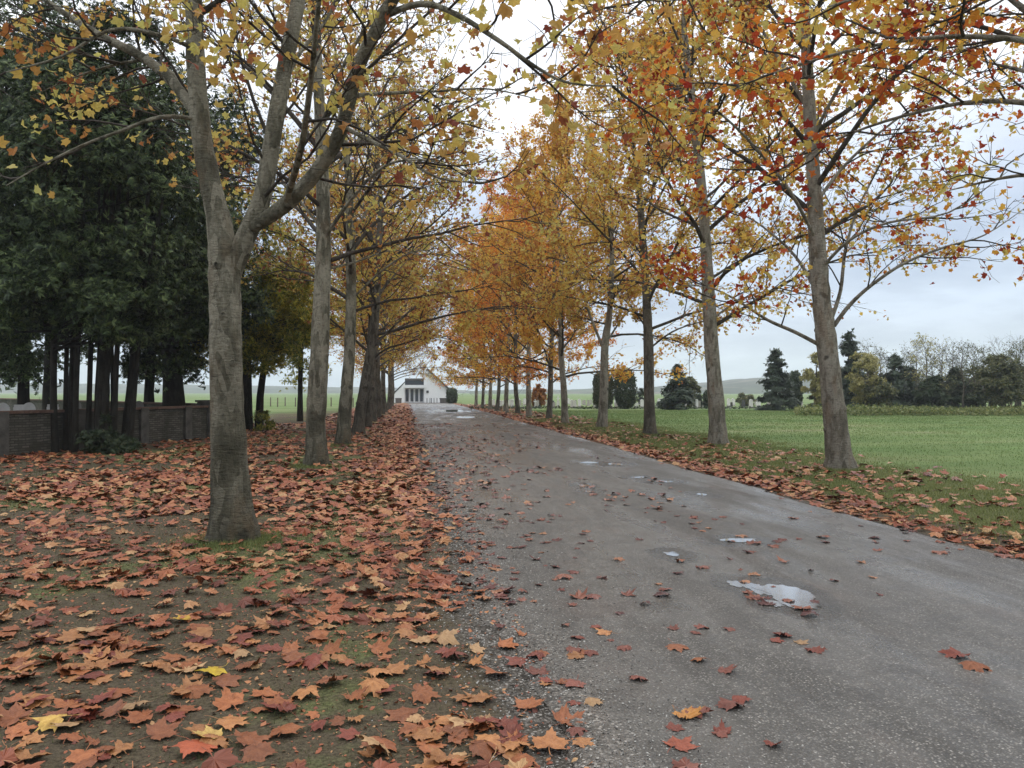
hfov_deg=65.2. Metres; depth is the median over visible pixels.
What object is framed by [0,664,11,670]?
fallen leaf
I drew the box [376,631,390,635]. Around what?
fallen leaf
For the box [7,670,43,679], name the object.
fallen leaf
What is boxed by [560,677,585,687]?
fallen leaf
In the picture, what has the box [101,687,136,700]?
fallen leaf
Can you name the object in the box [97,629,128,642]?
fallen leaf
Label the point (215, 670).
fallen leaf
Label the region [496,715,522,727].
fallen leaf
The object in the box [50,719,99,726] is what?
fallen leaf
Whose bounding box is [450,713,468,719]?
fallen leaf
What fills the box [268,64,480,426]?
plane tree
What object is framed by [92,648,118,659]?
fallen leaf
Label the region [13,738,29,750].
fallen leaf
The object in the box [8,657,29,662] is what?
fallen leaf
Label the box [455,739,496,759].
fallen leaf
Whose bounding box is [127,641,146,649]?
fallen leaf
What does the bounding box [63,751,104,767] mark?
fallen leaf
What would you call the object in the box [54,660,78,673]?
fallen leaf
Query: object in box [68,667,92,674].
fallen leaf
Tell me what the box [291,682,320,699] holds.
fallen leaf
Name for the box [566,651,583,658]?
fallen leaf
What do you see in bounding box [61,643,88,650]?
fallen leaf
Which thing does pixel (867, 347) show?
bare tree
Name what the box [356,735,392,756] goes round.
fallen leaf
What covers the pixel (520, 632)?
fallen leaf
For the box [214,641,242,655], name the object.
fallen leaf
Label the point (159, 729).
fallen leaf
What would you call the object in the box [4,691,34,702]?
fallen leaf
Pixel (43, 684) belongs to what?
fallen leaf
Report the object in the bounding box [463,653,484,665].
fallen leaf
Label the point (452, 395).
clipped evergreen
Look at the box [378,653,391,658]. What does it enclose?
fallen leaf
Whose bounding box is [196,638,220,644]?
fallen leaf
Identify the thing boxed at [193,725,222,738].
fallen leaf
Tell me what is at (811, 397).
spruce tree
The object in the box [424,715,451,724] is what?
fallen leaf
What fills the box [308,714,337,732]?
fallen leaf
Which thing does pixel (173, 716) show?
fallen leaf
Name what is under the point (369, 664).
fallen leaf
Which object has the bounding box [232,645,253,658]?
fallen leaf
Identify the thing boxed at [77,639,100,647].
fallen leaf
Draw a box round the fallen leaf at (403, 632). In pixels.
[393,627,414,637]
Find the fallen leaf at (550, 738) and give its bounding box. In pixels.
[531,727,569,755]
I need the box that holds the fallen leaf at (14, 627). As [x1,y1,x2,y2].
[0,624,29,631]
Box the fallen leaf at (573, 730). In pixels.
[566,726,587,739]
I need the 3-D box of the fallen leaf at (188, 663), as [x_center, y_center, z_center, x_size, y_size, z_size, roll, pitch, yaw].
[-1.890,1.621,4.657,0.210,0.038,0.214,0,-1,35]
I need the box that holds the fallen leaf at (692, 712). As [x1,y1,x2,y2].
[672,705,703,718]
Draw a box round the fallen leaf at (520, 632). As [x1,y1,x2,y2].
[514,627,526,635]
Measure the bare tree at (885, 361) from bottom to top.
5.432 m
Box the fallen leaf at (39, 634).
[30,632,46,637]
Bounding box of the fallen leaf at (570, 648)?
[566,644,583,652]
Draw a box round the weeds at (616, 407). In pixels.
[469,404,791,408]
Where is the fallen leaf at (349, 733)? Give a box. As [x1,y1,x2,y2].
[337,727,361,739]
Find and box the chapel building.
[394,368,448,402]
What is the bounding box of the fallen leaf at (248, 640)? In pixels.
[238,638,266,646]
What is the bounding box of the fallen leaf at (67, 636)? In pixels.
[53,630,89,642]
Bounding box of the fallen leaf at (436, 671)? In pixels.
[423,668,452,675]
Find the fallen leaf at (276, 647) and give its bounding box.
[264,643,283,653]
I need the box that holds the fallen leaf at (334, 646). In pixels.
[313,637,344,653]
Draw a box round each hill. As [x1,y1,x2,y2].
[0,383,469,392]
[470,377,945,393]
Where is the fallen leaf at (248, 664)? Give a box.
[228,656,265,670]
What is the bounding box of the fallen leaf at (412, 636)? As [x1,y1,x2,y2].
[406,634,417,638]
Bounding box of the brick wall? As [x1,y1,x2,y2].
[0,398,209,457]
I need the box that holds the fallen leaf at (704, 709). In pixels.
[674,706,714,718]
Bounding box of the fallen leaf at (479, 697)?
[462,690,504,702]
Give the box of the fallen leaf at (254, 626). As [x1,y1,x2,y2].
[241,624,262,630]
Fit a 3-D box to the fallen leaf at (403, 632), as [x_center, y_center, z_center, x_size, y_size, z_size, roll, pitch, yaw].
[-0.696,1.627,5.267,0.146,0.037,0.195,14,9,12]
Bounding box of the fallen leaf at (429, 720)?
[421,717,439,722]
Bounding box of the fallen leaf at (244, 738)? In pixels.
[218,729,273,745]
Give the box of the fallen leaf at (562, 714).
[552,702,584,725]
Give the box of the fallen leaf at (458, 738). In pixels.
[439,731,470,744]
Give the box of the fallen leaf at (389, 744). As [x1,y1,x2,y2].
[360,728,396,753]
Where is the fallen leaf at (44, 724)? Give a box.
[33,714,78,732]
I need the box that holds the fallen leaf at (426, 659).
[415,655,431,665]
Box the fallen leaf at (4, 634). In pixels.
[0,631,16,637]
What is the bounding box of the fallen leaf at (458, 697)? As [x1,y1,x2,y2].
[449,692,474,700]
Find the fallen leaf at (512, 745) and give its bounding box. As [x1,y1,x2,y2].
[500,741,533,751]
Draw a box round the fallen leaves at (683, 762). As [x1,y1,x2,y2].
[410,404,1023,767]
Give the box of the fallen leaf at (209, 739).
[192,728,228,749]
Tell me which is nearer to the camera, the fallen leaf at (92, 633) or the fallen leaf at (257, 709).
the fallen leaf at (257, 709)
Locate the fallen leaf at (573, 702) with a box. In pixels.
[567,700,580,705]
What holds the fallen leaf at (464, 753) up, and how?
on the ground at (282, 409)
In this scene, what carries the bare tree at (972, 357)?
on the ground at (282, 409)
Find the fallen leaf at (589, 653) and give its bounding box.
[583,645,598,656]
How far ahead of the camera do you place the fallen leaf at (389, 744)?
3.56 m
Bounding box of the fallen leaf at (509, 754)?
[491,738,525,760]
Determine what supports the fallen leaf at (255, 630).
on the fallen leaf
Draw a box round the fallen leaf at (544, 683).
[540,680,550,685]
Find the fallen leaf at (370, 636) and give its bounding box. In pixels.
[364,632,382,638]
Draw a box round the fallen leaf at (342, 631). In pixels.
[335,628,349,633]
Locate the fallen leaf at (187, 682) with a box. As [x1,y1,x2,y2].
[171,675,202,696]
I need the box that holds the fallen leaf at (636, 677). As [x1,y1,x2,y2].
[629,675,647,679]
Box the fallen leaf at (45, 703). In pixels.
[17,692,70,706]
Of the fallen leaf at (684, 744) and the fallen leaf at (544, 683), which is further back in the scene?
the fallen leaf at (544, 683)
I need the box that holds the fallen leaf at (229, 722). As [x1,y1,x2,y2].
[206,715,250,730]
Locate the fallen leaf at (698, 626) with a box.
[693,624,708,628]
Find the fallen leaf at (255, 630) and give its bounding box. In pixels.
[247,628,264,632]
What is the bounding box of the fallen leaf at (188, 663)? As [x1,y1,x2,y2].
[170,657,202,668]
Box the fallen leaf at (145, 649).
[133,646,155,651]
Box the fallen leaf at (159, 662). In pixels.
[140,659,170,667]
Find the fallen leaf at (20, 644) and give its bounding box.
[10,640,39,647]
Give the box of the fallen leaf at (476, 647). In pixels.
[466,642,485,652]
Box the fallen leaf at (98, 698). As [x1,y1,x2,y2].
[82,687,117,704]
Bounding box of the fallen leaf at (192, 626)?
[185,621,208,633]
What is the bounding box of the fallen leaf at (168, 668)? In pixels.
[156,662,179,672]
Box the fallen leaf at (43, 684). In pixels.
[26,682,47,686]
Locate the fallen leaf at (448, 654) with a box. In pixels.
[440,651,468,657]
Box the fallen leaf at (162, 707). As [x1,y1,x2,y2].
[153,704,180,711]
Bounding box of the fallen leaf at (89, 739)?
[81,732,109,744]
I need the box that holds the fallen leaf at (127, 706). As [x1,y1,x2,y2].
[118,695,151,712]
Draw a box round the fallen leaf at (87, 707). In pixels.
[80,704,102,709]
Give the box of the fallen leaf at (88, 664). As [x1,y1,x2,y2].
[75,658,102,670]
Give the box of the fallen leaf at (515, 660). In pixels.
[503,655,528,666]
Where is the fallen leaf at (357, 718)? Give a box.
[348,714,363,722]
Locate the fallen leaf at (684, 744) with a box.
[661,735,698,752]
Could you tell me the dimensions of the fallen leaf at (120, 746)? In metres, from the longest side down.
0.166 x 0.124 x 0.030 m
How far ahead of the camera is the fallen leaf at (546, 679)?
4.40 m
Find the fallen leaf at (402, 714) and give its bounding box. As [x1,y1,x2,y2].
[383,706,431,723]
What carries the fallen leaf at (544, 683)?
on the road
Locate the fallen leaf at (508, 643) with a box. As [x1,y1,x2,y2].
[494,637,518,648]
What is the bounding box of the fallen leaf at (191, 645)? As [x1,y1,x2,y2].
[175,642,205,649]
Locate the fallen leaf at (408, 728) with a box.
[398,719,435,741]
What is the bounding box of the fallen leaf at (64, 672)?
[55,661,77,675]
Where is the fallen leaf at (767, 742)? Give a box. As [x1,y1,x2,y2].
[763,738,780,745]
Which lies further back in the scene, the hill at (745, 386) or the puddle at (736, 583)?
the hill at (745, 386)
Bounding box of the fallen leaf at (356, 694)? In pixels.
[341,686,367,700]
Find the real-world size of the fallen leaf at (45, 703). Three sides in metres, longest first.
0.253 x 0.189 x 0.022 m
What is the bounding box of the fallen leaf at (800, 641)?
[793,639,808,644]
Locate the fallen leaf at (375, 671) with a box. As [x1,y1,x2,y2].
[360,663,391,676]
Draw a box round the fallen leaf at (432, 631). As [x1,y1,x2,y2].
[422,628,437,633]
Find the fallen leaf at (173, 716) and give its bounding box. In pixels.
[162,711,185,722]
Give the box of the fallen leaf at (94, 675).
[75,671,107,679]
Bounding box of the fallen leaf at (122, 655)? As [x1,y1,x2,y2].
[112,647,139,664]
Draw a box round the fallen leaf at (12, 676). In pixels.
[0,674,26,679]
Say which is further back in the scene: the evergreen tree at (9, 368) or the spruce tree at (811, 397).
the spruce tree at (811, 397)
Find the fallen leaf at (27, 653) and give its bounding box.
[0,647,38,662]
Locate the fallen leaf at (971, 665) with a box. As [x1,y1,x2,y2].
[958,658,991,672]
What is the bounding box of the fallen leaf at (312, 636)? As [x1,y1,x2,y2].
[306,632,331,639]
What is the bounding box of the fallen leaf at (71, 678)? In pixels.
[61,675,80,682]
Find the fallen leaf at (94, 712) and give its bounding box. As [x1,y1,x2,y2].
[69,708,101,718]
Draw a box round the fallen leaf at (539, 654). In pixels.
[526,648,544,658]
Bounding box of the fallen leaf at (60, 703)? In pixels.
[50,697,87,707]
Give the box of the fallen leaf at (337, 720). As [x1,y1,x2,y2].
[327,715,345,725]
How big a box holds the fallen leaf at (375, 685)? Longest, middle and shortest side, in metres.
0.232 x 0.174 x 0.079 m
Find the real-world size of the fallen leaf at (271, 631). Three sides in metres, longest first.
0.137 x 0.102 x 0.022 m
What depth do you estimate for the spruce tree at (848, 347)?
65.57 m
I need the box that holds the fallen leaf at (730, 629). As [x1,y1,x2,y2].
[723,627,734,630]
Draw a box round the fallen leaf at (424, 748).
[407,739,447,752]
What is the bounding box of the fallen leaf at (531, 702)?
[514,696,546,714]
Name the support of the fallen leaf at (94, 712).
on the ground at (282, 409)
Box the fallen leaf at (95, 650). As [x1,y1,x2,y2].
[81,646,110,660]
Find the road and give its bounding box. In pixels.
[409,403,1023,767]
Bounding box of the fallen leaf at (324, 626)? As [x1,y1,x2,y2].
[311,622,329,629]
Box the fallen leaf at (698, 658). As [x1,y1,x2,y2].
[690,657,710,661]
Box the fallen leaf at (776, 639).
[770,637,783,642]
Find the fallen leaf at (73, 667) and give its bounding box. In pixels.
[49,659,84,673]
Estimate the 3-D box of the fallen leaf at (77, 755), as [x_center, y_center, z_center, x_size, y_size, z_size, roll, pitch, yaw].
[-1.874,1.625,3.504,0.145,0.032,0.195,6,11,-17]
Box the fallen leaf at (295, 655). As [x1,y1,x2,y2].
[271,649,308,661]
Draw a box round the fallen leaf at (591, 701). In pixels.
[583,695,604,705]
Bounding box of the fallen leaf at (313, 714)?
[305,710,324,719]
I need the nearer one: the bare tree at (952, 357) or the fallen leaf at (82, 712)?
the fallen leaf at (82, 712)
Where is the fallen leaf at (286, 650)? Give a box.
[274,646,300,654]
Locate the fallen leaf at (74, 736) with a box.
[56,732,82,743]
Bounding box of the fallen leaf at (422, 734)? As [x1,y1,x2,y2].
[403,724,434,741]
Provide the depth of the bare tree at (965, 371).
59.84 m
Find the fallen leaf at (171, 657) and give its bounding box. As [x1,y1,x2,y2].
[159,652,186,661]
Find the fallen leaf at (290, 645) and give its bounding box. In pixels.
[283,639,301,648]
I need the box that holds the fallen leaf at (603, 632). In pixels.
[594,627,617,635]
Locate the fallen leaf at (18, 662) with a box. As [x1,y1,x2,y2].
[2,657,37,673]
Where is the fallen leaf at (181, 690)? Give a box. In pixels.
[168,688,196,694]
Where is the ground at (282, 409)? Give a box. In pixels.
[0,393,1023,767]
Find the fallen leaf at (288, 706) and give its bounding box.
[261,700,299,717]
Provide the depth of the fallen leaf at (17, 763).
3.44 m
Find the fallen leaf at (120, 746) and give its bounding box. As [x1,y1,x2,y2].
[104,739,133,755]
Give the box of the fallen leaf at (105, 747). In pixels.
[96,745,115,754]
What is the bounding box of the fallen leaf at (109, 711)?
[95,699,127,718]
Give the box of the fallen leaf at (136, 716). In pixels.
[116,709,158,722]
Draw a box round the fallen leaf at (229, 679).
[203,673,243,688]
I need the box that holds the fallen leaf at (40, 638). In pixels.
[29,633,50,640]
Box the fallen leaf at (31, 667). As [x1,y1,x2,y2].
[3,660,36,674]
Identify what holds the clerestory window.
in the chapel building
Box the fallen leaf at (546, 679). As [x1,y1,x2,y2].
[538,676,552,681]
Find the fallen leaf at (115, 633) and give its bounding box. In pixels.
[96,630,122,635]
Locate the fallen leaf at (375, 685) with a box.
[358,672,388,696]
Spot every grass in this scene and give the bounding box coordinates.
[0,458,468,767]
[138,433,886,560]
[510,409,1023,507]
[524,418,1023,551]
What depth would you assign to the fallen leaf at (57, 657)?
4.71 m
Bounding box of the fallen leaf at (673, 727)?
[666,721,686,731]
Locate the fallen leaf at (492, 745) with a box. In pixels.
[475,739,498,749]
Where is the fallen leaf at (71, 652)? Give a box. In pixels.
[64,648,81,655]
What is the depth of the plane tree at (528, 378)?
50.70 m
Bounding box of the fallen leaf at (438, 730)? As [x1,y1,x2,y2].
[420,717,448,736]
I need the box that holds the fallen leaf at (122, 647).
[109,641,137,650]
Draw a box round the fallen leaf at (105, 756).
[92,751,118,759]
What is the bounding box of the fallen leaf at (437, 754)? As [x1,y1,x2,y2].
[423,745,470,763]
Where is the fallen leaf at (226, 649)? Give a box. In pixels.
[215,646,246,653]
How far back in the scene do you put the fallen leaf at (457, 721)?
3.83 m
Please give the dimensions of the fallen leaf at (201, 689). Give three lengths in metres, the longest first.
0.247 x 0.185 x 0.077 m
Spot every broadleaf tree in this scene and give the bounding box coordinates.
[183,178,315,429]
[275,260,357,420]
[798,352,821,406]
[844,351,891,405]
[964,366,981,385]
[969,353,1023,406]
[975,376,997,407]
[995,366,1023,404]
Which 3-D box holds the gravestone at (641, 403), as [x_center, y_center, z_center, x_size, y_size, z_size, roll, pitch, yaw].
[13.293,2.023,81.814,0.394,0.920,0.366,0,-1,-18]
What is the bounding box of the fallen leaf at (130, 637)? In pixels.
[97,634,141,648]
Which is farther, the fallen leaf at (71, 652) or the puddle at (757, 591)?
the puddle at (757, 591)
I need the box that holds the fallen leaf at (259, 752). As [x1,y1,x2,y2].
[240,735,278,762]
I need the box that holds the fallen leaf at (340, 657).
[329,653,347,661]
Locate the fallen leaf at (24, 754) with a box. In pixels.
[7,749,51,767]
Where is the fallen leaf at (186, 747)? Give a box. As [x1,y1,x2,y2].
[171,733,223,757]
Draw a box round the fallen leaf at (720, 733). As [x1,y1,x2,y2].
[711,728,727,737]
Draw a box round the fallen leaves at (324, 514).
[0,404,1023,767]
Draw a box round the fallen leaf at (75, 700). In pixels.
[64,698,84,702]
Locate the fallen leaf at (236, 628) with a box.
[226,625,247,632]
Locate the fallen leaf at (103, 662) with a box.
[94,656,116,669]
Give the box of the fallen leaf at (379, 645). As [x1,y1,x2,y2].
[364,636,393,654]
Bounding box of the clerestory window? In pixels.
[405,380,423,384]
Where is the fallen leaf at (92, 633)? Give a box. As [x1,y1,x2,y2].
[81,629,106,635]
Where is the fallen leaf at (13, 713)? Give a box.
[0,701,40,727]
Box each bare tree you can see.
[856,338,888,373]
[864,346,887,379]
[875,350,904,374]
[890,341,917,379]
[900,351,925,372]
[902,341,940,406]
[904,332,950,388]
[913,335,966,404]
[915,348,951,389]
[937,338,973,403]
[941,350,970,385]
[944,340,985,407]
[960,341,989,383]
[968,340,990,406]
[978,336,1008,405]
[1003,339,1023,405]
[1005,332,1023,405]
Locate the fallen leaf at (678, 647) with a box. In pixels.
[665,638,689,652]
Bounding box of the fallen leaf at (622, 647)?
[617,642,630,651]
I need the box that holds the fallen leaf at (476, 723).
[468,718,490,727]
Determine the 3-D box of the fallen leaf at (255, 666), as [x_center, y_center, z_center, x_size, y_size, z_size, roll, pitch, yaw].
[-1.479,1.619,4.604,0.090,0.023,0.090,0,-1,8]
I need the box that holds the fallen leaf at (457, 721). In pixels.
[444,715,492,728]
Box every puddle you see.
[435,410,460,411]
[605,463,622,464]
[664,552,678,555]
[719,538,755,541]
[727,581,745,586]
[743,583,771,594]
[751,584,815,600]
[765,600,784,606]
[773,595,816,608]
[806,601,821,606]
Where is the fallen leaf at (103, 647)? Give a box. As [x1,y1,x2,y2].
[100,639,123,649]
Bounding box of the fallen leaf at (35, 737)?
[12,731,47,744]
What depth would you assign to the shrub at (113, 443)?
20.44 m
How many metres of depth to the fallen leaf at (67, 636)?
5.16 m
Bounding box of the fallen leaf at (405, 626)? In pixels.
[393,623,413,631]
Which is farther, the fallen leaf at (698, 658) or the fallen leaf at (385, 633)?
the fallen leaf at (385, 633)
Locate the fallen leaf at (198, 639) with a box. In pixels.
[179,635,204,646]
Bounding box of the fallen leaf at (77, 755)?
[62,742,99,763]
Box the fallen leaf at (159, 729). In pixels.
[134,715,181,741]
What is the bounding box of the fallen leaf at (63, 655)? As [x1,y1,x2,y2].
[47,652,69,661]
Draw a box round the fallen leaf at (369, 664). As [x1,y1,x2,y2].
[354,662,373,666]
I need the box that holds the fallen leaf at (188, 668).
[172,661,206,674]
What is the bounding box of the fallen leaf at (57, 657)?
[34,652,72,660]
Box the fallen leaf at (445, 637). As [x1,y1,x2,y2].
[430,628,459,645]
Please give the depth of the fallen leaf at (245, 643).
4.99 m
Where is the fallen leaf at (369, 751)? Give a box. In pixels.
[357,745,377,759]
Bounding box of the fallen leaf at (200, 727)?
[184,718,212,735]
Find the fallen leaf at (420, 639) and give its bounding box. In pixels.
[407,634,436,642]
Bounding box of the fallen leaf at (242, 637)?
[229,630,252,643]
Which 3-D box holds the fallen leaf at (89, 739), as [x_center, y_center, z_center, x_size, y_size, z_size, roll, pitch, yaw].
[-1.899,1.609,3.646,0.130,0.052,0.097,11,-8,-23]
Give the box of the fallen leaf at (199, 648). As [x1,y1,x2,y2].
[189,644,212,652]
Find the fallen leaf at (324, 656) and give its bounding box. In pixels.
[304,649,331,668]
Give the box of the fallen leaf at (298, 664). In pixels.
[282,660,302,667]
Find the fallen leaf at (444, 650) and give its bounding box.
[434,645,457,653]
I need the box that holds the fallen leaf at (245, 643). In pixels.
[237,641,254,645]
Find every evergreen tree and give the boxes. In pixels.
[0,0,104,403]
[0,0,237,452]
[0,2,137,404]
[0,190,96,409]
[74,53,292,405]
[82,197,205,401]
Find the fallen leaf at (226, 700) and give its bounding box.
[212,686,246,710]
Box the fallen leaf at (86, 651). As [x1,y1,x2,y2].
[77,649,90,653]
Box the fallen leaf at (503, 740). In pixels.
[474,734,519,756]
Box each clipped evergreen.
[445,387,457,402]
[592,372,614,407]
[613,367,637,408]
[702,389,707,406]
[786,370,803,408]
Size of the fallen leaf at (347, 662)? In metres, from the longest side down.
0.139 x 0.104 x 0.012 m
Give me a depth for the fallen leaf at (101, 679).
4.44 m
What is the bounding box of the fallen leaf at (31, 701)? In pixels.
[18,694,51,707]
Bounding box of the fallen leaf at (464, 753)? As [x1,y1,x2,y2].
[452,751,466,757]
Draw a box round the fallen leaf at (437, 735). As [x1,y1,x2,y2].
[423,726,444,742]
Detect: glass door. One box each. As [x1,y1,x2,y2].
[405,388,409,402]
[410,388,413,402]
[414,388,418,402]
[419,388,423,402]
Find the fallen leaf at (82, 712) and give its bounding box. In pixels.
[65,708,96,721]
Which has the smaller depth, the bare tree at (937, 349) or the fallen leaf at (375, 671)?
the fallen leaf at (375, 671)
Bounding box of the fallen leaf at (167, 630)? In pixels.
[150,626,182,635]
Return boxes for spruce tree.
[637,387,643,405]
[655,363,694,409]
[754,348,800,410]
[804,395,820,406]
[821,328,867,406]
[881,353,916,407]
[896,365,922,406]
[942,366,974,407]
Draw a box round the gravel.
[355,501,861,767]
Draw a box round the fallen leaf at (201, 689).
[174,684,215,698]
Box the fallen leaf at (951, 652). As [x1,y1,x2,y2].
[937,647,970,657]
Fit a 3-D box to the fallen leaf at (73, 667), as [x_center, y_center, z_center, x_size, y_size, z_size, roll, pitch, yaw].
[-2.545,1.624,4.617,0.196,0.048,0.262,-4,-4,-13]
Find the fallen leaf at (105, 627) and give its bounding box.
[85,623,118,630]
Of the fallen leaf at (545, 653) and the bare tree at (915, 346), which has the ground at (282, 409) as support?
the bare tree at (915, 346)
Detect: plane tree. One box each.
[0,0,716,543]
[74,0,573,466]
[145,0,526,444]
[223,0,564,433]
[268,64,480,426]
[272,90,484,421]
[295,147,473,416]
[310,198,448,413]
[328,243,458,409]
[330,212,447,411]
[345,268,446,407]
[354,286,440,405]
[427,263,517,406]
[430,200,579,412]
[430,239,548,408]
[431,83,692,422]
[433,167,618,415]
[437,254,541,407]
[441,232,559,410]
[442,196,617,413]
[465,133,653,418]
[496,66,735,427]
[518,0,793,433]
[543,0,979,444]
[558,0,1023,469]
[624,0,1023,251]
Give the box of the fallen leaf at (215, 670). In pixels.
[195,663,227,675]
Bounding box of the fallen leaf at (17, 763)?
[4,759,25,765]
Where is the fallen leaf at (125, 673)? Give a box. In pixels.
[120,670,131,676]
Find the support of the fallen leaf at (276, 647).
on the ground at (282, 409)
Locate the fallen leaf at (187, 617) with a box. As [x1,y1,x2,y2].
[171,615,198,619]
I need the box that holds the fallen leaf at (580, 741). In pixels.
[568,736,594,747]
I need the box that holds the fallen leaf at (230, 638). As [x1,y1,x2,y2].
[225,635,240,642]
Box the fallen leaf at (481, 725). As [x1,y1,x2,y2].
[463,711,494,727]
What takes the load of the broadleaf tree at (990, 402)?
on the ground at (282, 409)
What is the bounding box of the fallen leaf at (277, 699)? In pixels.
[262,695,294,708]
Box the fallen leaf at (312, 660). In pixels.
[301,644,330,669]
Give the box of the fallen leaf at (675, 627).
[667,624,678,629]
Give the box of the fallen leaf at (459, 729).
[438,720,480,738]
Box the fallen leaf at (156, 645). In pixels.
[144,644,165,647]
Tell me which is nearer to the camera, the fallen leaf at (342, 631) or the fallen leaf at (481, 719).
the fallen leaf at (481, 719)
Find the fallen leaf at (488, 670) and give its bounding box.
[479,665,508,673]
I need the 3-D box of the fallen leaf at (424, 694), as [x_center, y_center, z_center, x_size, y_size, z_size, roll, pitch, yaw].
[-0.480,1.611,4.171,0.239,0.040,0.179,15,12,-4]
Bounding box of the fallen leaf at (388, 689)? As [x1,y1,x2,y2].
[364,681,398,694]
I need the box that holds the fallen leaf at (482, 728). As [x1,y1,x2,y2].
[475,722,495,730]
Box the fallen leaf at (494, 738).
[467,732,515,750]
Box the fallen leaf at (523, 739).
[506,728,528,743]
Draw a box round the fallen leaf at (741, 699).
[731,694,750,703]
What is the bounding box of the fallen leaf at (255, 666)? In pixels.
[250,662,262,668]
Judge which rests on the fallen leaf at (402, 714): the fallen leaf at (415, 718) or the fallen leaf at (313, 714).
the fallen leaf at (415, 718)
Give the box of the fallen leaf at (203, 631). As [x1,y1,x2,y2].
[188,626,223,637]
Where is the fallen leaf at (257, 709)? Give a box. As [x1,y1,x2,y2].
[246,706,267,713]
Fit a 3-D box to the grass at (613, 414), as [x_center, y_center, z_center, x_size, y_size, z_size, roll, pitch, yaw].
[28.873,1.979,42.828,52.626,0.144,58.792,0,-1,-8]
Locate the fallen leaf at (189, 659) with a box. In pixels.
[185,655,200,661]
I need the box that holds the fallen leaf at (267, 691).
[249,686,280,698]
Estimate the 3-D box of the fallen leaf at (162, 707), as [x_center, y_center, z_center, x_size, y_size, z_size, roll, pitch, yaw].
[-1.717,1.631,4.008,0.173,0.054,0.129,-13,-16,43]
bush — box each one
[531,384,546,406]
[684,376,701,407]
[693,393,702,405]
[735,392,755,405]
[861,376,900,405]
[911,374,951,412]
[961,384,990,406]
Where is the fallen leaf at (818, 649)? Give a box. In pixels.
[805,645,827,653]
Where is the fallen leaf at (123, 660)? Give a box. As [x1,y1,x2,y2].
[106,658,140,666]
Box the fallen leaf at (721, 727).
[713,718,731,733]
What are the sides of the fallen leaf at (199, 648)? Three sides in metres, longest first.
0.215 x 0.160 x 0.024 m
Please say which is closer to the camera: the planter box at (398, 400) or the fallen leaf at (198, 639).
the fallen leaf at (198, 639)
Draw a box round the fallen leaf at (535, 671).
[521,664,549,674]
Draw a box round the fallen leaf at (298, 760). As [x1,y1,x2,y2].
[284,758,305,767]
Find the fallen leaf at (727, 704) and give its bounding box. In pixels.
[715,697,748,711]
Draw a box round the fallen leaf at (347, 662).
[338,656,354,666]
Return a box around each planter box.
[395,398,401,402]
[439,398,446,402]
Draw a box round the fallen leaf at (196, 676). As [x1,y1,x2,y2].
[188,673,204,679]
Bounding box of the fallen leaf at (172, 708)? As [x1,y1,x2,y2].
[167,700,198,713]
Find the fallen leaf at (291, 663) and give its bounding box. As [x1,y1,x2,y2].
[284,658,301,665]
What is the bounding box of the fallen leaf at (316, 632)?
[305,628,330,644]
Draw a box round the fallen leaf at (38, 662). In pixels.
[33,659,43,664]
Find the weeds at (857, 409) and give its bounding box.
[793,402,1023,415]
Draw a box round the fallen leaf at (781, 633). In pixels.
[773,630,792,636]
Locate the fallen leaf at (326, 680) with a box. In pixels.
[315,673,347,685]
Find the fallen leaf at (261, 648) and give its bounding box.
[251,643,269,651]
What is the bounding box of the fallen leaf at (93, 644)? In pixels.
[75,638,104,646]
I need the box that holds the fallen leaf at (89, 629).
[77,625,100,631]
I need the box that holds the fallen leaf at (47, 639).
[31,634,61,642]
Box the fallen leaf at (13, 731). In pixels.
[4,721,38,739]
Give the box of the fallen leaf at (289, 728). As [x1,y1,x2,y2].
[269,723,303,736]
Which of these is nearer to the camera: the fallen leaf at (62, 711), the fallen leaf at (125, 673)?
the fallen leaf at (62, 711)
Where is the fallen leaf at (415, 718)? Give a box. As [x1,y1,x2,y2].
[405,711,427,722]
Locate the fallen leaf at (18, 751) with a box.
[2,740,23,766]
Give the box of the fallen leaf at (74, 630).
[65,627,86,632]
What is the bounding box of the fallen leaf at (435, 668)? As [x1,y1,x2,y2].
[420,664,461,672]
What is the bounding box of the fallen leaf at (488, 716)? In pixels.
[479,713,497,726]
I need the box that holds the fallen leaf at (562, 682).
[558,678,566,683]
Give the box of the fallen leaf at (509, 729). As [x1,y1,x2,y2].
[499,721,525,738]
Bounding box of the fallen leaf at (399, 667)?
[383,660,411,674]
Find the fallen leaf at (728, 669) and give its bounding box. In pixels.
[711,664,737,673]
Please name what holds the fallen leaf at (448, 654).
on the ground at (282, 409)
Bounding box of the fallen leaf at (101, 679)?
[80,674,114,684]
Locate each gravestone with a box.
[0,403,9,410]
[13,405,22,409]
[22,402,35,409]
[136,401,143,406]
[639,399,643,407]
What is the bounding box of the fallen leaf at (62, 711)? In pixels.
[34,706,67,728]
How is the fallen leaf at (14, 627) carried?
on the ground at (282, 409)
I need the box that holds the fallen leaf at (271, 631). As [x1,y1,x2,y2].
[265,630,280,634]
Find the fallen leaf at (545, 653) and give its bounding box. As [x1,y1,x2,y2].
[531,647,548,656]
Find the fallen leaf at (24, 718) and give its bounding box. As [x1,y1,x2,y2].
[3,713,32,722]
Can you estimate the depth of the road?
5.71 m
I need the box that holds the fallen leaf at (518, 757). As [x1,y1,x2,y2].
[510,747,538,765]
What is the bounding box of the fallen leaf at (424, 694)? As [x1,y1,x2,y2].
[404,683,441,703]
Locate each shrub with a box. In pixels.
[74,411,142,454]
[251,410,277,430]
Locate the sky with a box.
[0,0,1023,390]
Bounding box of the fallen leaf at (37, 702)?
[17,697,42,710]
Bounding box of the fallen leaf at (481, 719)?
[474,715,500,723]
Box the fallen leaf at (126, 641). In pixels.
[120,636,129,645]

